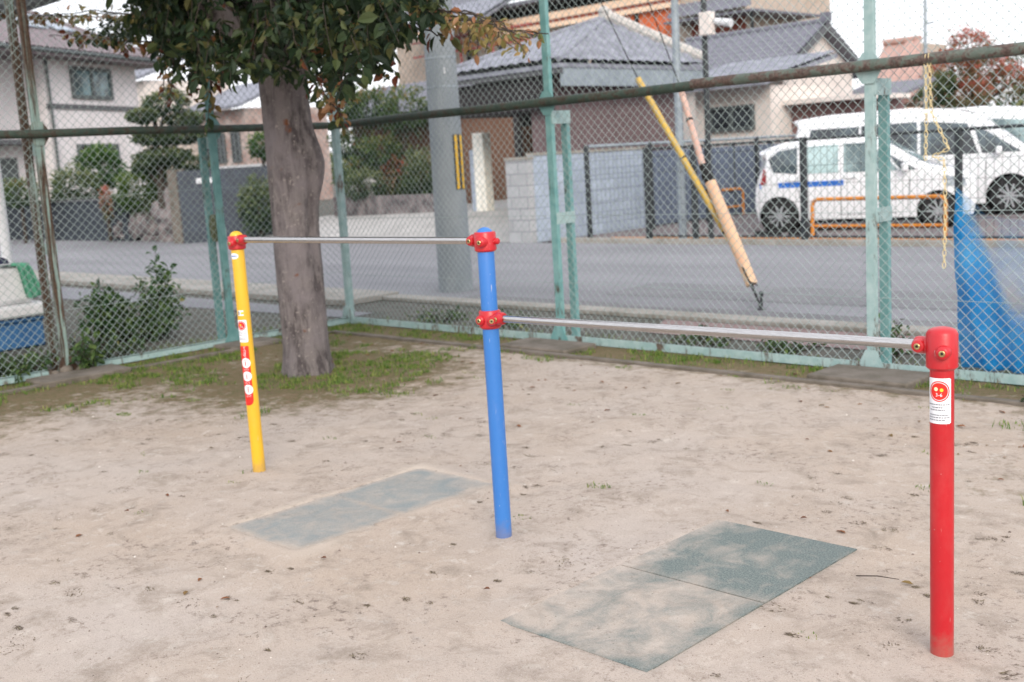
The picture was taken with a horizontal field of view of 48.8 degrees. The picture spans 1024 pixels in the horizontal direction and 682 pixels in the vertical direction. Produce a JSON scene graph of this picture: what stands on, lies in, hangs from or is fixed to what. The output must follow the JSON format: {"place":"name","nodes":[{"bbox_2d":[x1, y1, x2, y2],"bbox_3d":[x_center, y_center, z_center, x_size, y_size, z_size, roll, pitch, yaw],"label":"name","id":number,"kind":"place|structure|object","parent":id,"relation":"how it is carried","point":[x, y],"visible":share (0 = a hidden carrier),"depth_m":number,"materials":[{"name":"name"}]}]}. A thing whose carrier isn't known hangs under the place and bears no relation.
{"place":"outdoors","nodes":[
{"label":"outdoors","id":0,"kind":"place"},
{"bbox_2d":[135,58,230,183],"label":"distant house","id":1,"kind":"structure","parent":0,"point":[149,84],"depth_m":58.73,"materials":[{"name":"beige paint"}]},
{"bbox_2d":[37,286,370,316],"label":"curb","id":2,"kind":"structure","parent":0,"point":[69,293],"depth_m":13.36,"materials":[{"name":"concrete"}]},
{"bbox_2d":[0,284,445,371],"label":"side ground","id":3,"kind":"structure","parent":0,"point":[66,306],"depth_m":11.59,"materials":[{"name":"concrete"}]},
{"bbox_2d":[0,315,44,351],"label":"plastic crate","id":4,"kind":"object","parent":3,"relation":"on","point":[25,330],"visible":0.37,"depth_m":10.43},
{"bbox_2d":[0,266,43,320],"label":"foam box","id":5,"kind":"object","parent":4,"relation":"on","point":[17,291],"visible":0.59,"depth_m":10.34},
{"bbox_2d":[1,262,40,297],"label":"towel","id":6,"kind":"object","parent":5,"relation":"on","point":[29,285],"visible":0.84,"depth_m":10.40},
{"bbox_2d":[0,345,59,382],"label":"weed clump","id":7,"kind":"object","parent":3,"relation":"on","point":[27,369],"visible":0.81,"depth_m":8.75,"materials":[{"name":"green plant"}]},
{"bbox_2d":[0,0,60,262],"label":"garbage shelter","id":8,"kind":"object","parent":3,"relation":"on","point":[3,226],"visible":0.26,"depth_m":10.87,"materials":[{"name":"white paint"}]},
{"bbox_2d":[72,288,119,348],"bbox_3d":[-3.724,-0.182,10.133,0.384,0.582,0.305,-8,10,-28],"label":"sapling","id":9,"kind":"object","parent":3,"relation":"on","point":[109,326],"visible":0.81,"depth_m":10.12,"materials":[{"name":"green plant"}]},
{"bbox_2d":[57,329,152,360],"bbox_3d":[-3.523,0.058,9.552,0.748,0.347,0.820,5,13,44],"label":"shrub","id":10,"kind":"object","parent":3,"relation":"on","point":[111,342],"visible":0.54,"depth_m":9.53,"materials":[{"name":"green plant"}]},
{"bbox_2d":[73,274,190,342],"bbox_3d":[-3.568,-0.284,10.605,1.024,0.665,1.206,-7,10,-23],"label":"shrub","id":11,"kind":"object","parent":3,"relation":"on","point":[119,312],"visible":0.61,"depth_m":10.42,"materials":[{"name":"green plant"}]},
{"bbox_2d":[139,245,183,333],"bbox_3d":[-3.356,-0.459,10.798,0.330,0.916,0.383,5,13,44],"label":"sapling","id":12,"kind":"object","parent":3,"relation":"on","point":[162,281],"visible":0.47,"depth_m":10.76,"materials":[{"name":"green plant"}]},
{"bbox_2d":[181,83,333,199],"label":"distant house","id":13,"kind":"structure","parent":0,"point":[226,95],"depth_m":56.90,"materials":[{"name":"beige paint"}]},
{"bbox_2d":[217,133,227,162],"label":"window","id":14,"kind":"structure","parent":13,"relation":"in","point":[222,136],"depth_m":57.29,"materials":[{"name":"grey glass"}]},
{"bbox_2d":[230,132,242,161],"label":"window","id":15,"kind":"structure","parent":13,"relation":"in","point":[235,137],"depth_m":56.37,"materials":[{"name":"grey glass"}]},
{"bbox_2d":[264,200,509,241],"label":"driveway","id":16,"kind":"structure","parent":0,"point":[421,224],"depth_m":24.18,"materials":[{"name":"concrete"}]},
{"bbox_2d":[235,173,272,236],"bbox_3d":[-5.773,-3.096,25.824,1.091,1.530,1.121,5,13,44],"label":"round bush","id":17,"kind":"object","parent":16,"relation":"on","point":[250,211],"visible":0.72,"depth_m":25.60,"materials":[{"name":"green plant"}]},
{"bbox_2d":[0,344,1017,679],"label":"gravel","id":18,"kind":"structure","parent":0,"point":[488,498],"depth_m":4.98,"materials":[{"name":"gravel"}]},
{"bbox_2d":[0,323,1023,681],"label":"park ground","id":19,"kind":"structure","parent":0,"point":[176,545],"depth_m":4.64,"materials":[{"name":"sand"}]},
{"bbox_2d":[25,364,131,388],"bbox_3d":[-3.334,0.282,8.699,0.340,0.075,0.700,5,13,44],"label":"concrete footing","id":20,"kind":"object","parent":19,"relation":"on","point":[57,379],"visible":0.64,"depth_m":8.60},
{"bbox_2d":[0,0,355,384],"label":"chain link fence","id":21,"kind":"object","parent":20,"relation":"on","point":[37,133],"visible":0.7,"depth_m":9.06,"materials":[{"name":"metal"}]},
{"bbox_2d":[209,214,217,241],"bbox_3d":[-2.587,-0.989,9.867,0.092,0.241,0.129,5,13,44],"label":"work glove","id":22,"kind":"object","parent":21,"relation":"hanging from","point":[213,228],"visible":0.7,"depth_m":9.82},
{"bbox_2d":[68,331,105,368],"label":"weed clump","id":23,"kind":"object","parent":19,"relation":"on","point":[82,357],"visible":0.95,"depth_m":8.89,"materials":[{"name":"green plant"}]},
{"bbox_2d":[213,336,280,349],"bbox_3d":[-2.300,0.039,9.831,0.320,0.070,0.500,5,13,44],"label":"concrete footing","id":24,"kind":"object","parent":19,"relation":"on","point":[235,344],"visible":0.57,"depth_m":9.77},
{"bbox_2d":[0,0,547,377],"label":"cherry tree","id":25,"kind":"object","parent":19,"relation":"on","point":[276,50],"visible":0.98,"depth_m":7.41,"materials":[{"name":"green plant"}]},
{"bbox_2d":[229,495,400,548],"bbox_3d":[-0.839,0.775,4.731,0.565,0.036,0.574,5,13,44],"label":"rubber mat","id":26,"kind":"object","parent":19,"relation":"on","point":[316,521],"visible":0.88,"depth_m":4.72,"materials":[{"name":"rubber"}]},
{"bbox_2d":[333,468,492,513],"bbox_3d":[-0.440,0.687,5.129,0.565,0.037,0.565,5,13,44],"label":"rubber mat","id":27,"kind":"object","parent":19,"relation":"on","point":[408,491],"visible":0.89,"depth_m":5.10,"materials":[{"name":"rubber"}]},
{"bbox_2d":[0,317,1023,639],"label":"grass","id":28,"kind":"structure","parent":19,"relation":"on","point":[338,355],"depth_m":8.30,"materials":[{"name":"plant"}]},
{"bbox_2d":[500,337,595,353],"bbox_3d":[0.269,0.056,8.730,0.700,0.075,0.370,5,13,44],"label":"concrete footing","id":29,"kind":"object","parent":19,"relation":"on","point":[550,345],"visible":0.53,"depth_m":8.64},
{"bbox_2d":[76,328,1023,606],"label":"fallen leaves","id":30,"kind":"object","parent":19,"relation":"on","point":[520,426],"visible":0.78,"depth_m":5.58,"materials":[{"name":"brown plant"}]},
{"bbox_2d":[227,227,958,657],"bbox_3d":[-0.060,0.319,4.328,3.569,1.509,0.102,5,13,44],"label":"horizontal bar","id":31,"kind":"object","parent":19,"relation":"on","point":[937,347],"visible":0.98,"depth_m":3.80,"materials":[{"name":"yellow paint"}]},
{"bbox_2d":[500,565,763,671],"bbox_3d":[0.382,0.882,3.599,0.590,0.037,0.607,5,13,44],"label":"rubber mat","id":32,"kind":"object","parent":19,"relation":"on","point":[638,619],"visible":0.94,"depth_m":3.57,"materials":[{"name":"rubber"}]},
{"bbox_2d":[335,0,1023,384],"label":"chain link fence","id":33,"kind":"object","parent":19,"relation":"on","point":[869,64],"visible":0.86,"depth_m":7.63,"materials":[{"name":"metal"}]},
{"bbox_2d":[924,54,933,160],"bbox_3d":[2.428,-1.360,6.587,0.044,0.608,0.123,5,13,44],"label":"plastic chain","id":34,"kind":"object","parent":33,"relation":"hanging from","point":[926,96],"visible":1,"depth_m":6.58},
{"bbox_2d":[927,53,949,268],"bbox_3d":[2.488,-1.042,6.579,0.122,1.248,0.057,0,10,19],"label":"plastic chain","id":35,"kind":"object","parent":33,"relation":"hanging from","point":[941,133],"visible":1,"depth_m":6.57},
{"bbox_2d":[953,197,1023,373],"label":"blue tarp","id":36,"kind":"object","parent":33,"relation":"attached to","point":[1006,329],"visible":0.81,"depth_m":6.72,"materials":[{"name":"plastic"}]},
{"bbox_2d":[621,519,856,603],"bbox_3d":[0.811,0.787,4.028,0.590,0.036,0.605,5,13,44],"label":"rubber mat","id":37,"kind":"object","parent":19,"relation":"on","point":[764,566],"visible":0.92,"depth_m":4.00,"materials":[{"name":"rubber"}]},
{"bbox_2d":[807,364,929,388],"bbox_3d":[2.182,0.235,6.869,0.650,0.080,0.390,5,13,44],"label":"concrete footing","id":38,"kind":"object","parent":19,"relation":"on","point":[899,378],"visible":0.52,"depth_m":6.80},
{"bbox_2d":[0,240,1023,325],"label":"road","id":39,"kind":"structure","parent":0,"point":[1013,253],"depth_m":14.50,"materials":[{"name":"asphalt"}]},
{"bbox_2d":[3,176,40,242],"bbox_3d":[-13.344,-3.564,30.709,1.479,1.820,1.527,5,13,44],"label":"round bush","id":40,"kind":"object","parent":39,"relation":"on","point":[7,189],"visible":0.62,"depth_m":30.49,"materials":[{"name":"green plant"}]},
{"bbox_2d":[6,198,136,240],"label":"garden wall","id":41,"kind":"structure","parent":39,"relation":"on","point":[69,224],"depth_m":30.58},
{"bbox_2d":[48,162,111,203],"bbox_3d":[-12.101,-3.972,31.750,1.907,2.146,1.826,-2,9,10],"label":"round bush","id":42,"kind":"object","parent":39,"relation":"on","point":[59,186],"visible":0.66,"depth_m":31.29,"materials":[{"name":"green plant"}]},
{"bbox_2d":[98,184,113,241],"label":"round bush","id":43,"kind":"object","parent":39,"relation":"on","point":[108,212],"visible":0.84,"depth_m":28.71,"materials":[{"name":"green plant"}]},
{"bbox_2d":[113,220,140,239],"bbox_3d":[-9.890,-2.856,29.146,0.933,1.001,0.914,-1,10,17],"label":"garden rock","id":44,"kind":"object","parent":39,"relation":"on","point":[118,228],"visible":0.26,"depth_m":28.81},
{"bbox_2d":[110,168,157,218],"bbox_3d":[-9.188,-3.471,28.234,1.770,1.919,1.840,5,13,44],"label":"round bush","id":45,"kind":"object","parent":39,"relation":"on","point":[124,183],"visible":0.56,"depth_m":27.80,"materials":[{"name":"green plant"}]},
{"bbox_2d":[128,196,140,238],"bbox_3d":[-9.408,-3.056,28.629,0.615,1.294,0.583,-1,9,16],"label":"garden rock","id":46,"kind":"object","parent":39,"relation":"on","point":[132,227],"visible":0.19,"depth_m":28.46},
{"bbox_2d":[135,197,155,240],"bbox_3d":[-8.998,-2.898,28.266,0.867,1.394,0.791,5,13,44],"label":"garden rock","id":47,"kind":"object","parent":39,"relation":"on","point":[143,224],"visible":0.25,"depth_m":28.00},
{"bbox_2d":[150,223,159,240],"bbox_3d":[-8.674,-2.736,27.965,0.604,0.642,0.557,-6,9,-15],"label":"garden rock","id":48,"kind":"object","parent":39,"relation":"on","point":[156,232],"visible":0.22,"depth_m":27.77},
{"bbox_2d":[145,165,173,186],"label":"round bush","id":49,"kind":"object","parent":39,"relation":"on","point":[164,172],"visible":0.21,"depth_m":27.41,"materials":[{"name":"green plant"}]},
{"bbox_2d":[150,188,173,241],"bbox_3d":[-8.213,-2.970,27.417,1.058,1.664,0.971,-4,9,-1],"label":"garden rock","id":50,"kind":"object","parent":39,"relation":"on","point":[162,216],"visible":0.14,"depth_m":27.13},
{"bbox_2d":[124,85,210,208],"bbox_3d":[-8.235,-4.262,27.159,1.808,3.746,2.128,5,13,44],"label":"pine tree","id":51,"kind":"object","parent":39,"relation":"on","point":[159,137],"visible":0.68,"depth_m":26.79,"materials":[{"name":"green plant"}]},
{"bbox_2d":[33,270,957,335],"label":"road kerb","id":52,"kind":"structure","parent":39,"relation":"on","point":[824,324],"depth_m":11.59,"materials":[{"name":"concrete"}]},
{"bbox_2d":[648,0,765,309],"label":"guy wire","id":53,"kind":"object","parent":39,"relation":"attached to","point":[723,221],"visible":0.75,"depth_m":10.66,"materials":[{"name":"beige plastic"}]},
{"bbox_2d":[462,295,1023,330],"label":"road stain","id":54,"kind":"object","parent":39,"relation":"on","point":[807,316],"visible":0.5,"depth_m":9.94,"materials":[{"name":"concrete"}]},
{"bbox_2d":[606,282,1023,312],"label":"road patch","id":55,"kind":"object","parent":39,"relation":"on","point":[901,295],"visible":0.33,"depth_m":10.77,"materials":[{"name":"asphalt"}]},
{"bbox_2d":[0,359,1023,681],"bbox_3d":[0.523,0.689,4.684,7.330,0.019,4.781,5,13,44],"label":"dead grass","id":56,"kind":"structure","parent":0,"point":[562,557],"depth_m":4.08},
{"bbox_2d":[4,0,1023,161],"label":"sky","id":57,"kind":"structure","parent":0,"point":[1009,4],"materials":[{"name":"white"}]},
{"bbox_2d":[6,175,1023,385],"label":"ground","id":58,"kind":"structure","parent":0,"point":[334,192],"depth_m":10.47,"materials":[{"name":"concrete"}]},
{"bbox_2d":[424,0,472,291],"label":"utility pole","id":59,"kind":"object","parent":58,"relation":"on","point":[444,139],"visible":0.56,"depth_m":12.68,"materials":[{"name":"concrete"}]},
{"bbox_2d":[600,0,756,297],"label":"guy wire","id":60,"kind":"object","parent":59,"relation":"attached to","point":[693,177],"visible":0.62,"depth_m":10.81,"materials":[{"name":"yellow plastic"}]},
{"bbox_2d":[0,330,1023,405],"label":"path edging","id":61,"kind":"object","parent":58,"relation":"on","point":[906,391],"visible":0.36,"depth_m":7.71,"materials":[{"name":"concrete"}]},
{"bbox_2d":[330,72,1023,181],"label":"woodland","id":62,"kind":"object","parent":58,"relation":"on","point":[998,104],"visible":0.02,"depth_m":87.73,"materials":[{"name":"green plant"}]},
{"bbox_2d":[551,237,1023,247],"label":"parking kerb","id":63,"kind":"structure","parent":58,"relation":"on","point":[903,242],"depth_m":16.09,"materials":[{"name":"concrete"}]},
{"bbox_2d":[642,124,1023,239],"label":"fence","id":64,"kind":"object","parent":63,"relation":"on","point":[805,183],"visible":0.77,"depth_m":15.93,"materials":[{"name":"black metal"}]},
{"bbox_2d":[319,195,755,242],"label":"verge","id":65,"kind":"structure","parent":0,"point":[325,205],"depth_m":43.62,"materials":[{"name":"concrete"}]},
{"bbox_2d":[0,11,162,201],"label":"stucco house","id":66,"kind":"structure","parent":65,"relation":"on","point":[73,89],"depth_m":38.10,"materials":[{"name":"white paint"}]},
{"bbox_2d":[68,66,113,99],"bbox_3d":[-14.595,-8.948,39.179,0.100,1.073,2.146,0,10,18],"label":"window","id":67,"kind":"structure","parent":66,"relation":"in","point":[72,70],"depth_m":39.09,"materials":[{"name":"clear glass"}]},
{"bbox_2d":[76,144,120,162],"bbox_3d":[-14.466,-6.568,39.511,0.100,0.663,2.192,0,10,18],"label":"window","id":68,"kind":"structure","parent":66,"relation":"in","point":[82,147],"depth_m":38.85,"materials":[{"name":"grey glass"}]},
{"bbox_2d":[71,140,128,194],"bbox_3d":[-11.819,-4.410,32.576,1.572,2.714,1.597,5,13,44],"label":"round bush","id":69,"kind":"object","parent":65,"relation":"on","point":[101,154],"visible":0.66,"depth_m":32.19,"materials":[{"name":"green plant"}]},
{"bbox_2d":[166,166,272,243],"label":"gate wall","id":70,"kind":"structure","parent":65,"relation":"on","point":[184,196],"depth_m":26.01,"materials":[{"name":"metal"}]},
{"bbox_2d":[244,131,265,165],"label":"round bush","id":71,"kind":"object","parent":65,"relation":"on","point":[259,147],"visible":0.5,"depth_m":29.34,"materials":[{"name":"green plant"}]},
{"bbox_2d":[344,164,389,201],"bbox_3d":[-3.599,-3.506,27.346,1.273,1.594,1.207,5,13,44],"label":"round bush","id":72,"kind":"object","parent":65,"relation":"on","point":[374,190],"visible":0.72,"depth_m":27.13,"materials":[{"name":"green plant"}]},
{"bbox_2d":[322,83,412,192],"bbox_3d":[-3.565,-4.665,28.137,2.578,3.648,1.743,5,13,44],"label":"garden tree","id":73,"kind":"object","parent":65,"relation":"on","point":[371,140],"visible":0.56,"depth_m":27.73,"materials":[{"name":"green plant"}]},
{"bbox_2d":[333,194,433,216],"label":"garden wall","id":74,"kind":"structure","parent":65,"relation":"on","point":[386,203],"depth_m":26.56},
{"bbox_2d":[378,151,408,194],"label":"round bush","id":75,"kind":"object","parent":65,"relation":"on","point":[394,178],"visible":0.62,"depth_m":27.50,"materials":[{"name":"green plant"}]},
{"bbox_2d":[371,79,432,194],"bbox_3d":[-2.698,-4.604,27.697,1.933,3.575,1.614,5,13,44],"label":"garden tree","id":76,"kind":"object","parent":65,"relation":"on","point":[395,109],"visible":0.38,"depth_m":27.44,"materials":[{"name":"green plant"}]},
{"bbox_2d":[400,145,432,194],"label":"round bush","id":77,"kind":"object","parent":65,"relation":"on","point":[422,167],"visible":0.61,"depth_m":26.74,"materials":[{"name":"green plant"}]},
{"bbox_2d":[327,81,514,203],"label":"house","id":78,"kind":"structure","parent":65,"relation":"on","point":[495,151],"depth_m":29.67,"materials":[{"name":"paint"}]},
{"bbox_2d":[469,132,494,210],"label":"stone pillar","id":79,"kind":"structure","parent":65,"relation":"on","point":[482,173],"depth_m":24.26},
{"bbox_2d":[503,147,645,242],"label":"block wall","id":80,"kind":"structure","parent":65,"relation":"on","point":[623,194],"depth_m":20.42,"materials":[{"name":"concrete"}]},
{"bbox_2d":[456,6,708,156],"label":"tiled house","id":81,"kind":"structure","parent":65,"relation":"on","point":[658,72],"depth_m":22.32,"materials":[{"name":"grey tile"}]},
{"bbox_2d":[522,131,532,156],"bbox_3d":[0.577,-3.652,24.149,0.800,1.690,0.080,5,13,44],"label":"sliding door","id":82,"kind":"structure","parent":81,"relation":"in","point":[527,136],"depth_m":24.23,"materials":[{"name":"brown wood"}]},
{"bbox_2d":[652,143,780,224],"bbox_3d":[5.768,-3.669,25.092,0.120,1.500,8.998,5,13,44],"label":"panel fence","id":83,"kind":"object","parent":65,"relation":"on","point":[717,156],"visible":0.13,"depth_m":23.47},
{"bbox_2d":[721,187,744,212],"bbox_3d":[4.610,-2.939,23.872,0.805,0.587,0.055,-9,11,-30],"label":"barrier","id":84,"kind":"object","parent":65,"relation":"on","point":[743,205],"visible":0.41,"depth_m":23.97,"materials":[{"name":"metal"}]},
{"bbox_2d":[685,50,837,147],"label":"house annexe","id":85,"kind":"structure","parent":65,"relation":"on","point":[763,96],"depth_m":25.85,"materials":[{"name":"beige paint"}]},
{"bbox_2d":[710,104,755,132],"bbox_3d":[5.036,-5.105,25.880,1.209,0.568,0.100,5,13,44],"label":"window","id":86,"kind":"structure","parent":85,"relation":"in","point":[746,108],"depth_m":25.83,"materials":[{"name":"grey glass"}]},
{"bbox_2d":[853,77,935,108],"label":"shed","id":87,"kind":"structure","parent":65,"relation":"on","point":[904,88],"depth_m":30.73,"materials":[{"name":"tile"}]},
{"bbox_2d":[877,35,969,107],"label":"house","id":88,"kind":"structure","parent":65,"relation":"on","point":[899,48],"depth_m":40.61,"materials":[{"name":"orange tile"}]},
{"bbox_2d":[912,68,960,107],"bbox_3d":[12.613,-6.383,33.558,1.226,3.372,1.408,5,13,44],"label":"garden tree","id":89,"kind":"object","parent":65,"relation":"on","point":[942,91],"visible":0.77,"depth_m":33.21,"materials":[{"name":"green plant"}]},
{"bbox_2d":[918,23,1023,107],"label":"autumn tree","id":90,"kind":"object","parent":65,"relation":"on","point":[983,82],"visible":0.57,"depth_m":34.97,"materials":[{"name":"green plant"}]},
{"bbox_2d":[397,0,829,83],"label":"timber house","id":91,"kind":"structure","parent":0,"point":[738,11],"depth_m":36.42,"materials":[{"name":"beige paint"}]},
{"bbox_2d":[374,305,1023,374],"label":"verge","id":92,"kind":"structure","parent":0,"point":[831,353],"depth_m":9.17,"materials":[{"name":"concrete"}]},
{"bbox_2d":[404,304,471,323],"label":"weed clump","id":93,"kind":"object","parent":92,"relation":"on","point":[454,315],"visible":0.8,"depth_m":10.53,"materials":[{"name":"green plant"}]},
{"bbox_2d":[500,308,535,328],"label":"weed clump","id":94,"kind":"object","parent":92,"relation":"on","point":[517,325],"visible":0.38,"depth_m":9.88,"materials":[{"name":"green plant"}]},
{"bbox_2d":[664,324,733,347],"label":"weed clump","id":95,"kind":"object","parent":92,"relation":"on","point":[714,339],"visible":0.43,"depth_m":8.43,"materials":[{"name":"green plant"}]},
{"bbox_2d":[752,332,825,353],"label":"weed clump","id":96,"kind":"object","parent":92,"relation":"on","point":[773,344],"visible":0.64,"depth_m":7.90,"materials":[{"name":"green plant"}]},
{"bbox_2d":[878,313,912,357],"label":"weed clump","id":97,"kind":"object","parent":92,"relation":"on","point":[900,350],"visible":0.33,"depth_m":7.47,"materials":[{"name":"green plant"}]},
{"bbox_2d":[683,12,858,148],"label":"gabled house","id":98,"kind":"structure","parent":0,"point":[785,46],"depth_m":29.89,"materials":[{"name":"beige paint"}]},
{"bbox_2d":[575,206,1023,239],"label":"parking lot","id":99,"kind":"structure","parent":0,"point":[1010,226],"depth_m":18.67,"materials":[{"name":"asphalt"}]},
{"bbox_2d":[671,0,686,237],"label":"steel pole","id":100,"kind":"object","parent":99,"relation":"on","point":[679,114],"visible":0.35,"depth_m":17.52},
{"bbox_2d":[583,134,795,237],"bbox_3d":[4.478,-3.297,22.859,0.070,1.628,9.070,5,13,44],"label":"fence","id":101,"kind":"object","parent":99,"relation":"on","point":[587,176],"visible":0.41,"depth_m":20.91,"materials":[{"name":"black metal"}]},
{"bbox_2d":[699,0,733,237],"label":"steel pole","id":102,"kind":"object","parent":99,"relation":"on","point":[708,21],"visible":0.75,"depth_m":17.35,"materials":[{"name":"black metal"}]},
{"bbox_2d":[755,231,781,234],"bbox_3d":[4.043,-1.693,17.822,0.440,0.088,0.120,5,13,44],"label":"wheel stop","id":103,"kind":"object","parent":99,"relation":"on","point":[767,232],"visible":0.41,"depth_m":17.75,"materials":[{"name":"grey concrete"}]},
{"bbox_2d":[611,212,1023,239],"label":"parking line","id":104,"kind":"object","parent":99,"relation":"on","point":[828,238],"visible":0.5,"depth_m":16.78,"materials":[{"name":"orange paint"}]},
{"bbox_2d":[782,93,910,137],"bbox_3d":[7.470,-4.385,26.067,2.797,2.398,2.400,5,13,44],"label":"carport","id":105,"kind":"object","parent":99,"relation":"on","point":[857,99],"visible":0.12,"depth_m":25.19,"materials":[{"name":"beige paint"}]},
{"bbox_2d":[756,137,977,231],"bbox_3d":[5.803,-2.606,18.489,3.378,1.554,1.804,0,10,23],"label":"parked car","id":106,"kind":"object","parent":99,"relation":"on","point":[911,184],"visible":0.57,"depth_m":17.94,"materials":[{"name":"white paint"}]},
{"bbox_2d":[810,194,947,238],"bbox_3d":[5.234,-1.768,16.203,2.033,0.628,0.056,4,12,41],"label":"barrier","id":107,"kind":"object","parent":99,"relation":"on","point":[932,196],"visible":0.56,"depth_m":16.18,"materials":[{"name":"metal"}]},
{"bbox_2d":[794,108,1023,214],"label":"parked van","id":108,"kind":"object","parent":99,"relation":"on","point":[932,150],"visible":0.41,"depth_m":19.55,"materials":[{"name":"white paint"}]},
{"bbox_2d":[923,0,933,107],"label":"antenna mast","id":109,"kind":"object","parent":99,"relation":"on","point":[925,28],"visible":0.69,"depth_m":27.26,"materials":[{"name":"metal"}]},
{"bbox_2d":[956,106,1023,191],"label":"parked van","id":110,"kind":"object","parent":99,"relation":"on","point":[1002,111],"visible":0.09,"depth_m":21.36,"materials":[{"name":"white paint"}]},
{"bbox_2d":[647,319,960,356],"bbox_3d":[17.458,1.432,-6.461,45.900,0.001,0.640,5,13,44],"label":"paved strip","id":111,"kind":"object","parent":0,"point":[696,323],"visible":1,"depth_m":8.79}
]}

